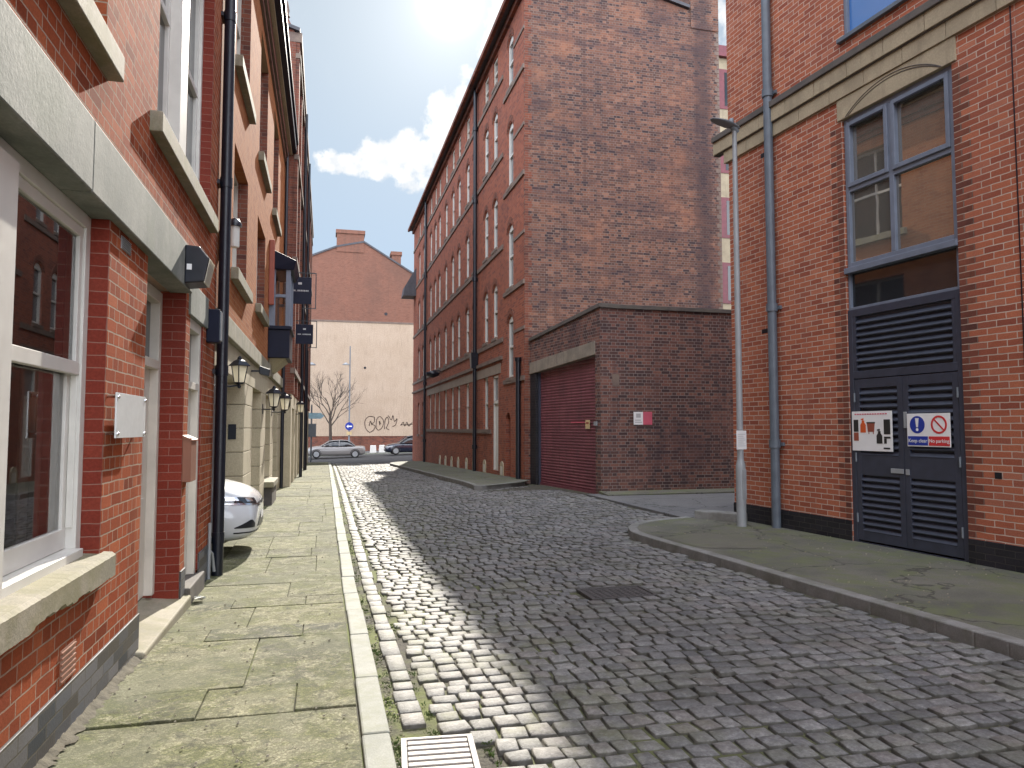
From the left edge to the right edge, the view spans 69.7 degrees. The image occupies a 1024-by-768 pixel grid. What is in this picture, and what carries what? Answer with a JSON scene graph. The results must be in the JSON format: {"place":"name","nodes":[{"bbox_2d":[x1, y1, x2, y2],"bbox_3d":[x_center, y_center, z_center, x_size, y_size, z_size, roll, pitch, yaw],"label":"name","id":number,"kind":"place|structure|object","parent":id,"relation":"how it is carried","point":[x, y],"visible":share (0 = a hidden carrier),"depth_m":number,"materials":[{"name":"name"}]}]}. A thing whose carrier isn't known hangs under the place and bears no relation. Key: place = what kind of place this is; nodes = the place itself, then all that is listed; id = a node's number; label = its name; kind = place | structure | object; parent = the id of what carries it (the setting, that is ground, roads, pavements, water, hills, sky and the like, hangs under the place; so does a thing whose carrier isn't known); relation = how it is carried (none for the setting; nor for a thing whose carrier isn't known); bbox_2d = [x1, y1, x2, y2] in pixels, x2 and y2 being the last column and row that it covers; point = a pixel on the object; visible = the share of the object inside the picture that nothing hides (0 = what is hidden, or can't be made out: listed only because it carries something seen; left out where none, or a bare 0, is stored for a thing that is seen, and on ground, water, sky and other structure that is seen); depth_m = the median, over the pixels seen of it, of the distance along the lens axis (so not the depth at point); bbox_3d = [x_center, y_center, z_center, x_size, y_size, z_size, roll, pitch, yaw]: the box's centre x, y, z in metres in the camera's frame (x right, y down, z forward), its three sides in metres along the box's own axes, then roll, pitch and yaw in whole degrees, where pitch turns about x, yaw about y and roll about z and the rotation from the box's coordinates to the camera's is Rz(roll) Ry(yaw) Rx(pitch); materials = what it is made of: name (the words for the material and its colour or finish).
{"place":"outdoors","nodes":[
{"label":"outdoors","id":0,"kind":"place"},
{"bbox_2d":[48,462,364,767],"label":"pavement","id":1,"kind":"structure","parent":0,"point":[319,675],"depth_m":4.69,"materials":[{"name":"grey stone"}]},
{"bbox_2d":[33,655,146,767],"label":"dirt","id":2,"kind":"structure","parent":1,"relation":"on","point":[68,736],"depth_m":3.91,"materials":[{"name":"grey soil"}]},
{"bbox_2d":[0,0,236,767],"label":"brick building","id":3,"kind":"structure","parent":1,"relation":"on","point":[111,183],"depth_m":4.36,"materials":[{"name":"brick"}]},
{"bbox_2d":[0,137,115,654],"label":"window","id":4,"kind":"structure","parent":3,"relation":"in","point":[44,568],"depth_m":3.84,"materials":[{"name":"white paint"}]},
{"bbox_2d":[58,0,124,81],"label":"window","id":5,"kind":"structure","parent":3,"relation":"in","point":[84,15],"depth_m":3.85,"materials":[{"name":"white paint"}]},
{"bbox_2d":[105,392,146,437],"bbox_3d":[-2.438,0.204,4.660,0.070,0.270,0.720,1,-4,-14],"label":"wall plaque","id":6,"kind":"object","parent":3,"relation":"attached to","point":[130,412],"depth_m":4.59,"materials":[{"name":"plastic"}]},
{"bbox_2d":[138,368,149,599],"bbox_3d":[-3.073,0.826,5.851,0.042,1.990,1.330,1,-4,-14],"label":"door","id":7,"kind":"structure","parent":3,"relation":"in","point":[147,372],"depth_m":6.39,"materials":[{"name":"white paint"}]},
{"bbox_2d":[150,0,218,232],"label":"window","id":8,"kind":"structure","parent":3,"relation":"in","point":[175,125],"depth_m":6.58,"materials":[{"name":"white paint"}]},
{"bbox_2d":[184,390,190,574],"bbox_3d":[-3.235,0.982,7.206,0.040,1.860,0.590,1,-4,-14],"label":"door","id":9,"kind":"structure","parent":3,"relation":"in","point":[189,392],"depth_m":7.38,"materials":[{"name":"white paint"}]},
{"bbox_2d":[182,435,197,481],"bbox_3d":[-2.981,0.685,6.803,0.085,0.425,0.310,1,-4,-14],"label":"letterbox","id":10,"kind":"object","parent":3,"relation":"attached to","point":[189,446],"visible":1,"depth_m":6.67,"materials":[{"name":"red metal"}]},
{"bbox_2d":[184,245,214,288],"bbox_3d":[-2.770,-1.032,6.527,0.207,0.338,0.305,1,-4,-14],"label":"alarm box","id":11,"kind":"object","parent":3,"relation":"attached to","point":[199,267],"visible":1,"depth_m":6.39,"materials":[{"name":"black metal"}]},
{"bbox_2d":[206,309,222,343],"bbox_3d":[-3.229,-0.624,7.981,0.145,0.360,0.160,1,-4,-14],"label":"junction box","id":12,"kind":"object","parent":3,"relation":"attached to","point":[214,329],"visible":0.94,"depth_m":7.91,"materials":[{"name":"blue paint"}]},
{"bbox_2d":[224,479,262,540],"bbox_3d":[-5.569,1.515,9.738,4.305,1.480,2.130,1,-4,-14],"label":"parked car","id":13,"kind":"object","parent":1,"relation":"on","point":[243,513],"visible":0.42,"depth_m":9.54,"materials":[{"name":"white paint"}]},
{"bbox_2d":[211,0,298,550],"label":"brick building","id":14,"kind":"structure","parent":1,"relation":"on","point":[264,275],"depth_m":14.42,"materials":[{"name":"red brick"}]},
{"bbox_2d":[231,218,241,247],"bbox_3d":[-3.481,-1.890,9.171,0.203,0.370,0.170,1,-4,-14],"label":"bulkhead light","id":15,"kind":"object","parent":14,"relation":"attached to","point":[236,224],"visible":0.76,"depth_m":9.13,"materials":[{"name":"white paint"}]},
{"bbox_2d":[227,356,249,387],"bbox_3d":[-3.472,-0.126,9.202,0.261,0.452,0.261,-2,-4,31],"label":"wall lantern","id":16,"kind":"object","parent":14,"relation":"attached to","point":[239,366],"depth_m":9.18,"materials":[{"name":"white glass"}]},
{"bbox_2d":[231,173,252,303],"bbox_3d":[-4.078,-2.302,10.832,0.350,1.910,2.040,1,-4,-14],"label":"window","id":17,"kind":"structure","parent":14,"relation":"in","point":[237,277],"depth_m":11.23,"materials":[{"name":"white paint"}]},
{"bbox_2d":[235,0,255,124],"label":"window","id":18,"kind":"structure","parent":14,"relation":"in","point":[240,66],"depth_m":10.97,"materials":[{"name":"white paint"}]},
{"bbox_2d":[251,366,270,376],"bbox_3d":[-4.356,-0.218,12.755,0.318,0.174,0.260,1,-4,-14],"label":"spotlight","id":19,"kind":"object","parent":14,"relation":"attached to","point":[263,371],"visible":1,"depth_m":12.65,"materials":[{"name":"black metal"}]},
{"bbox_2d":[255,238,268,326],"bbox_3d":[-4.952,-2.146,14.269,0.350,1.810,2.040,1,-4,-14],"label":"window","id":20,"kind":"structure","parent":14,"relation":"in","point":[259,309],"depth_m":14.02,"materials":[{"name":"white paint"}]},
{"bbox_2d":[258,89,271,192],"bbox_3d":[-4.946,-5.292,14.433,0.350,2.510,1.990,1,-4,-14],"label":"window","id":21,"kind":"structure","parent":14,"relation":"in","point":[261,157],"depth_m":14.20,"materials":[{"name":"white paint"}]},
{"bbox_2d":[262,386,281,413],"bbox_3d":[-4.958,0.326,15.153,0.300,0.580,0.300,-2,-4,31],"label":"wall lantern","id":22,"kind":"object","parent":14,"relation":"attached to","point":[273,393],"depth_m":15.12,"materials":[{"name":"white glass"}]},
{"bbox_2d":[272,208,281,236],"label":"window","id":23,"kind":"structure","parent":14,"relation":"in","point":[274,210],"depth_m":17.57,"materials":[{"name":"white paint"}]},
{"bbox_2d":[272,392,291,413],"bbox_3d":[-5.584,0.483,17.775,0.357,0.580,0.357,-2,-4,31],"label":"wall lantern","id":24,"kind":"object","parent":14,"relation":"attached to","point":[285,398],"depth_m":17.75,"materials":[{"name":"beige glass"}]},
{"bbox_2d":[293,272,316,308],"bbox_3d":[-5.561,-2.460,18.991,0.980,1.020,0.060,1,-4,-14],"label":"hanging sign","id":25,"kind":"object","parent":14,"relation":"attached to","point":[302,290],"visible":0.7,"depth_m":19.01,"materials":[{"name":"black metal"}]},
{"bbox_2d":[279,1,313,486],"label":"brick building","id":26,"kind":"structure","parent":1,"relation":"on","point":[300,237],"depth_m":24.37,"materials":[{"name":"brick"}]},
{"bbox_2d":[296,400,305,414],"bbox_3d":[-7.364,0.843,25.466,0.286,0.580,0.286,-2,-4,31],"label":"wall lantern","id":27,"kind":"object","parent":26,"relation":"attached to","point":[300,404],"depth_m":25.43,"materials":[{"name":"beige glass"}]},
{"bbox_2d":[295,320,316,347],"bbox_3d":[-6.533,-1.614,23.241,0.710,0.940,0.060,1,-4,-14],"label":"hanging sign","id":28,"kind":"object","parent":26,"relation":"attached to","point":[304,333],"visible":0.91,"depth_m":23.22,"materials":[{"name":"black metal"}]},
{"bbox_2d":[308,405,323,462],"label":"sign post","id":29,"kind":"object","parent":1,"relation":"on","point":[311,430],"visible":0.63,"depth_m":44.45,"materials":[{"name":"grey metal"}]},
{"bbox_2d":[308,453,412,463],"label":"road","id":30,"kind":"structure","parent":0,"point":[377,458],"depth_m":54.50,"materials":[{"name":"grey asphalt"}]},
{"bbox_2d":[308,440,364,457],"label":"parked car","id":31,"kind":"object","parent":30,"relation":"on","point":[338,448],"visible":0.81,"depth_m":58.64,"materials":[{"name":"grey paint"}]},
{"bbox_2d":[308,452,411,456],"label":"kerb","id":32,"kind":"structure","parent":30,"relation":"on","point":[380,453],"depth_m":65.31,"materials":[{"name":"stone"}]},
{"bbox_2d":[384,435,412,454],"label":"parked car","id":33,"kind":"object","parent":30,"relation":"on","point":[404,444],"visible":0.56,"depth_m":61.29,"materials":[{"name":"paint"}]},
{"bbox_2d":[393,461,528,485],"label":"mill pavement","id":34,"kind":"structure","parent":0,"point":[479,478],"depth_m":25.99,"materials":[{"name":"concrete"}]},
{"bbox_2d":[401,0,722,483],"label":"mill building","id":35,"kind":"structure","parent":34,"relation":"on","point":[576,169],"depth_m":23.32,"materials":[{"name":"brick"}]},
{"bbox_2d":[433,219,436,258],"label":"window","id":36,"kind":"structure","parent":35,"relation":"in","point":[435,219],"depth_m":40.43,"materials":[{"name":"white paint"}]},
{"bbox_2d":[437,328,439,369],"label":"window","id":37,"kind":"structure","parent":35,"relation":"in","point":[438,328],"depth_m":38.57,"materials":[{"name":"white paint"}]},
{"bbox_2d":[437,211,440,252],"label":"window","id":38,"kind":"structure","parent":35,"relation":"in","point":[439,211],"depth_m":38.95,"materials":[{"name":"white paint"}]},
{"bbox_2d":[443,322,446,366],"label":"window","id":39,"kind":"structure","parent":35,"relation":"in","point":[445,324],"depth_m":36.52,"materials":[{"name":"white paint"}]},
{"bbox_2d":[443,261,446,304],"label":"window","id":40,"kind":"structure","parent":35,"relation":"in","point":[445,261],"depth_m":36.68,"materials":[{"name":"white paint"}]},
{"bbox_2d":[443,390,446,430],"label":"window","id":41,"kind":"structure","parent":35,"relation":"in","point":[446,390],"depth_m":36.39,"materials":[{"name":"white paint"}]},
{"bbox_2d":[444,199,447,241],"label":"window","id":42,"kind":"structure","parent":35,"relation":"in","point":[446,201],"depth_m":36.86,"materials":[{"name":"white paint"}]},
{"bbox_2d":[449,388,453,430],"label":"window","id":43,"kind":"structure","parent":35,"relation":"in","point":[453,388],"depth_m":34.44,"materials":[{"name":"white paint"}]},
{"bbox_2d":[450,316,453,363],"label":"window","id":44,"kind":"structure","parent":35,"relation":"in","point":[452,318],"depth_m":34.57,"materials":[{"name":"white paint"}]},
{"bbox_2d":[450,251,453,297],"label":"window","id":45,"kind":"structure","parent":35,"relation":"in","point":[452,254],"depth_m":34.77,"materials":[{"name":"white paint"}]},
{"bbox_2d":[450,186,454,231],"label":"window","id":46,"kind":"structure","parent":35,"relation":"in","point":[453,186],"depth_m":34.92,"materials":[{"name":"white paint"}]},
{"bbox_2d":[455,386,459,431],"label":"window","id":47,"kind":"structure","parent":35,"relation":"in","point":[456,430],"depth_m":32.83,"materials":[{"name":"white paint"}]},
{"bbox_2d":[456,310,459,360],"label":"window","id":48,"kind":"structure","parent":35,"relation":"in","point":[458,313],"depth_m":32.97,"materials":[{"name":"white paint"}]},
{"bbox_2d":[456,243,460,291],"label":"window","id":49,"kind":"structure","parent":35,"relation":"in","point":[459,245],"depth_m":33.15,"materials":[{"name":"white paint"}]},
{"bbox_2d":[456,174,460,222],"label":"window","id":50,"kind":"structure","parent":35,"relation":"in","point":[459,177],"depth_m":33.34,"materials":[{"name":"white paint"}]},
{"bbox_2d":[464,303,468,355],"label":"window","id":51,"kind":"structure","parent":35,"relation":"in","point":[467,305],"depth_m":30.99,"materials":[{"name":"white paint"}]},
{"bbox_2d":[464,231,468,282],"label":"window","id":52,"kind":"structure","parent":35,"relation":"in","point":[467,233],"depth_m":31.18,"materials":[{"name":"white paint"}]},
{"bbox_2d":[464,384,468,431],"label":"window","id":53,"kind":"structure","parent":35,"relation":"in","point":[465,430],"depth_m":30.84,"materials":[{"name":"white paint"}]},
{"bbox_2d":[465,158,469,209],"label":"window","id":54,"kind":"structure","parent":35,"relation":"in","point":[468,161],"depth_m":31.37,"materials":[{"name":"white paint"}]},
{"bbox_2d":[465,118,469,147],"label":"window","id":55,"kind":"structure","parent":35,"relation":"in","point":[468,123],"depth_m":31.49,"materials":[{"name":"white paint"}]},
{"bbox_2d":[482,378,487,431],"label":"window","id":56,"kind":"structure","parent":35,"relation":"in","point":[486,379],"depth_m":27.29,"materials":[{"name":"white paint"}]},
{"bbox_2d":[482,286,488,346],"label":"window","id":57,"kind":"structure","parent":35,"relation":"in","point":[486,288],"depth_m":27.40,"materials":[{"name":"white paint"}]},
{"bbox_2d":[482,205,488,263],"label":"window","id":58,"kind":"structure","parent":35,"relation":"in","point":[486,206],"depth_m":27.60,"materials":[{"name":"white paint"}]},
{"bbox_2d":[482,123,488,181],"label":"window","id":59,"kind":"structure","parent":35,"relation":"in","point":[486,126],"depth_m":27.78,"materials":[{"name":"white paint"}]},
{"bbox_2d":[483,77,488,111],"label":"window","id":60,"kind":"structure","parent":35,"relation":"in","point":[487,82],"depth_m":27.84,"materials":[{"name":"white paint"}]},
{"bbox_2d":[491,278,497,342],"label":"window","id":61,"kind":"structure","parent":35,"relation":"in","point":[495,338],"depth_m":25.95,"materials":[{"name":"white paint"}]},
{"bbox_2d":[491,192,497,254],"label":"window","id":62,"kind":"structure","parent":35,"relation":"in","point":[495,195],"depth_m":26.13,"materials":[{"name":"white paint"}]},
{"bbox_2d":[491,106,497,168],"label":"window","id":63,"kind":"structure","parent":35,"relation":"in","point":[496,108],"depth_m":26.31,"materials":[{"name":"white paint"}]},
{"bbox_2d":[491,58,497,94],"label":"window","id":64,"kind":"structure","parent":35,"relation":"in","point":[496,63],"depth_m":26.45,"materials":[{"name":"white paint"}]},
{"bbox_2d":[496,404,497,469],"bbox_3d":[-0.466,1.820,25.385,0.055,2.300,0.760,1,-4,-14],"label":"door","id":65,"kind":"structure","parent":35,"relation":"in","point":[496,404],"depth_m":25.51,"materials":[{"name":"white paint"}]},
{"bbox_2d":[506,308,513,381],"bbox_3d":[-0.007,-1.264,23.485,0.210,2.350,0.880,1,-4,-14],"label":"window","id":66,"kind":"structure","parent":35,"relation":"in","point":[510,311],"depth_m":23.74,"materials":[{"name":"white paint"}]},
{"bbox_2d":[506,217,513,292],"bbox_3d":[-0.007,-4.184,23.660,0.210,2.400,0.880,1,-4,-14],"label":"window","id":67,"kind":"structure","parent":35,"relation":"in","point":[510,220],"depth_m":23.91,"materials":[{"name":"white paint"}]},
{"bbox_2d":[506,115,513,192],"bbox_3d":[-0.007,-7.503,23.858,0.210,2.450,0.880,1,-4,-14],"label":"window","id":68,"kind":"structure","parent":35,"relation":"in","point":[511,118],"depth_m":24.11,"materials":[{"name":"white paint"}]},
{"bbox_2d":[506,27,513,94],"bbox_3d":[-0.007,-10.597,24.043,0.210,2.050,0.880,1,-4,-14],"label":"window","id":69,"kind":"structure","parent":35,"relation":"in","point":[511,31],"depth_m":24.27,"materials":[{"name":"white paint"}]},
{"bbox_2d":[510,418,510,476],"bbox_3d":[0.040,1.990,23.612,0.040,2.050,0.620,1,-4,-14],"label":"door","id":70,"kind":"structure","parent":35,"relation":"in","point":[510,418],"depth_m":23.87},
{"bbox_2d":[286,0,726,271],"label":"sky","id":71,"kind":"structure","parent":0,"point":[387,81],"materials":[{"name":"blue"}]},
{"bbox_2d":[587,493,734,517],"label":"lane","id":72,"kind":"structure","parent":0,"point":[679,505],"depth_m":15.49,"materials":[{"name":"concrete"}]},
{"bbox_2d":[529,303,733,493],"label":"garage","id":73,"kind":"structure","parent":72,"relation":"on","point":[607,370],"depth_m":18.21,"materials":[{"name":"brick"}]},
{"bbox_2d":[634,412,651,424],"bbox_3d":[3.179,0.833,17.851,0.480,0.310,0.019,1,-4,-14],"label":"wall sign","id":74,"kind":"object","parent":73,"relation":"attached to","point":[642,418],"visible":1,"depth_m":17.84,"materials":[{"name":"plastic"}]},
{"bbox_2d":[599,488,734,495],"bbox_3d":[13.604,2.749,20.144,23.650,0.120,0.600,1,-4,-14],"label":"lane edge","id":75,"kind":"object","parent":72,"relation":"on","point":[667,492],"visible":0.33,"depth_m":17.53,"materials":[{"name":"concrete"}]},
{"bbox_2d":[331,463,1023,767],"bbox_3d":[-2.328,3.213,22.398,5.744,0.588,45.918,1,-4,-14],"label":"cobbled road","id":76,"kind":"structure","parent":0,"point":[692,592],"depth_m":5.24,"materials":[{"name":"stone"}]},
{"bbox_2d":[328,462,396,767],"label":"kerb","id":77,"kind":"structure","parent":76,"relation":"on","point":[377,749],"depth_m":4.66,"materials":[{"name":"stone"}]},
{"bbox_2d":[339,496,501,767],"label":"weeds","id":78,"kind":"object","parent":76,"relation":"on","point":[488,750],"visible":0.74,"depth_m":4.29,"materials":[{"name":"green plant"}]},
{"bbox_2d":[401,733,480,767],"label":"drain grate","id":79,"kind":"object","parent":76,"relation":"in","point":[453,751],"visible":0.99,"depth_m":3.63,"materials":[{"name":"grey metal"}]},
{"bbox_2d":[390,461,524,490],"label":"mill kerb","id":80,"kind":"structure","parent":76,"relation":"on","point":[471,485],"depth_m":20.85,"materials":[{"name":"grey stone"}]},
{"bbox_2d":[100,489,1022,767],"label":"grit","id":81,"kind":"object","parent":76,"relation":"on","point":[382,661],"visible":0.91,"depth_m":5.20,"materials":[{"name":"stone"}]},
{"bbox_2d":[576,585,656,600],"bbox_3d":[1.028,2.056,7.218,0.680,0.034,0.460,1,-4,-14],"label":"manhole cover","id":82,"kind":"object","parent":76,"relation":"in","point":[603,593],"visible":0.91,"depth_m":7.21,"materials":[{"name":"metal"}]},
{"bbox_2d":[628,516,1023,659],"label":"kerb","id":83,"kind":"structure","parent":76,"relation":"on","point":[993,641],"depth_m":6.57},
{"bbox_2d":[637,517,1023,639],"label":"pavement","id":84,"kind":"structure","parent":0,"point":[990,600],"depth_m":7.76,"materials":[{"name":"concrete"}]},
{"bbox_2d":[694,509,747,521],"bbox_3d":[3.461,2.207,12.179,0.872,0.190,0.295,-3,-4,39],"label":"kerb stone","id":85,"kind":"object","parent":84,"relation":"on","point":[715,515],"visible":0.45,"depth_m":12.10,"materials":[{"name":"grey stone"}]},
{"bbox_2d":[710,118,746,526],"bbox_3d":[3.368,-1.019,11.428,0.600,6.430,0.200,2,-4,-29],"label":"street lamp","id":86,"kind":"object","parent":84,"relation":"on","point":[741,480],"visible":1,"depth_m":11.47,"materials":[{"name":"metal"}]},
{"bbox_2d":[734,431,746,449],"bbox_3d":[3.514,0.868,11.403,0.210,0.290,0.130,2,-4,-29],"label":"post notice","id":87,"kind":"object","parent":86,"relation":"attached to","point":[741,440],"visible":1,"depth_m":11.35,"materials":[{"name":"grey metal"}]},
{"bbox_2d":[742,469,746,498],"bbox_3d":[3.576,1.544,11.311,0.080,0.460,0.019,2,-4,-29],"label":"access door","id":88,"kind":"structure","parent":86,"relation":"in","point":[744,482],"depth_m":11.30,"materials":[{"name":"metal"}]},
{"bbox_2d":[711,0,1023,572],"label":"brick building","id":89,"kind":"structure","parent":84,"relation":"on","point":[880,153],"depth_m":9.53,"materials":[{"name":"brick"}]},
{"bbox_2d":[836,0,907,44],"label":"window","id":90,"kind":"structure","parent":89,"relation":"in","point":[858,14],"depth_m":9.95,"materials":[{"name":"blue glass"}]},
{"bbox_2d":[853,376,907,547],"bbox_3d":[4.766,0.985,9.509,0.080,2.130,0.780,1,-4,-19],"label":"louvred door","id":91,"kind":"structure","parent":89,"relation":"in","point":[883,473],"depth_m":9.45,"materials":[{"name":"paint"}]},
{"bbox_2d":[852,411,892,451],"bbox_3d":[4.701,0.615,9.605,0.009,0.520,0.660,1,-4,-19],"label":"hazard sign","id":92,"kind":"object","parent":91,"relation":"attached to","point":[872,430],"visible":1,"depth_m":9.59,"materials":[{"name":"white plastic"}]},
{"bbox_2d":[844,65,957,274],"bbox_3d":[4.891,-2.626,9.351,0.130,2.160,1.710,1,-4,-19],"label":"window","id":93,"kind":"structure","parent":89,"relation":"in","point":[901,205],"depth_m":9.29,"materials":[{"name":"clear glass"}]},
{"bbox_2d":[902,371,964,558],"bbox_3d":[5.025,0.941,8.768,0.080,2.130,0.780,1,-4,-19],"label":"louvred door","id":94,"kind":"structure","parent":89,"relation":"in","point":[936,493],"depth_m":8.74,"materials":[{"name":"paint"}]},
{"bbox_2d":[907,413,950,446],"bbox_3d":[4.982,0.552,8.800,0.012,0.400,0.600,1,-4,-19],"label":"warning sign","id":95,"kind":"object","parent":94,"relation":"attached to","point":[928,429],"visible":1,"depth_m":8.78,"materials":[{"name":"white plastic"}]},
{"label":"ground","id":96,"kind":"structure","parent":0,"visible":0},
{"bbox_2d":[718,45,730,309],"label":"apartment block","id":97,"kind":"structure","parent":96,"relation":"on","point":[725,214],"depth_m":34.01,"materials":[{"name":"stone"}]},
{"bbox_2d":[719,69,727,109],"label":"window","id":98,"kind":"structure","parent":97,"relation":"in","point":[722,72],"depth_m":34.31,"materials":[{"name":"pink paint"}]},
{"bbox_2d":[720,155,728,173],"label":"window","id":99,"kind":"structure","parent":97,"relation":"in","point":[724,167],"depth_m":34.09,"materials":[{"name":"pink paint"}]},
{"bbox_2d":[721,197,729,237],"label":"window","id":100,"kind":"structure","parent":97,"relation":"in","point":[725,214],"depth_m":33.95,"materials":[{"name":"pink paint"}]},
{"bbox_2d":[722,262,730,303],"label":"window","id":101,"kind":"structure","parent":97,"relation":"in","point":[726,267],"depth_m":33.77,"materials":[{"name":"pink paint"}]},
{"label":"far pavement","id":102,"kind":"structure","parent":0,"visible":0},
{"bbox_2d":[310,371,364,440],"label":"bare tree","id":103,"kind":"object","parent":102,"relation":"on","point":[330,414],"visible":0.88,"depth_m":65.34,"materials":[{"name":"brown plant"}]},
{"bbox_2d":[342,346,350,440],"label":"street lamp","id":104,"kind":"object","parent":102,"relation":"on","point":[349,364],"visible":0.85,"depth_m":65.39,"materials":[{"name":"grey metal"}]},
{"bbox_2d":[345,422,352,434],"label":"traffic sign","id":105,"kind":"object","parent":104,"relation":"attached to","point":[348,425],"visible":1,"depth_m":65.07,"materials":[{"name":"blue metal"}]},
{"bbox_2d":[308,229,413,450],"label":"gable building","id":106,"kind":"structure","parent":102,"relation":"on","point":[364,310],"depth_m":71.00,"materials":[{"name":"paint"}]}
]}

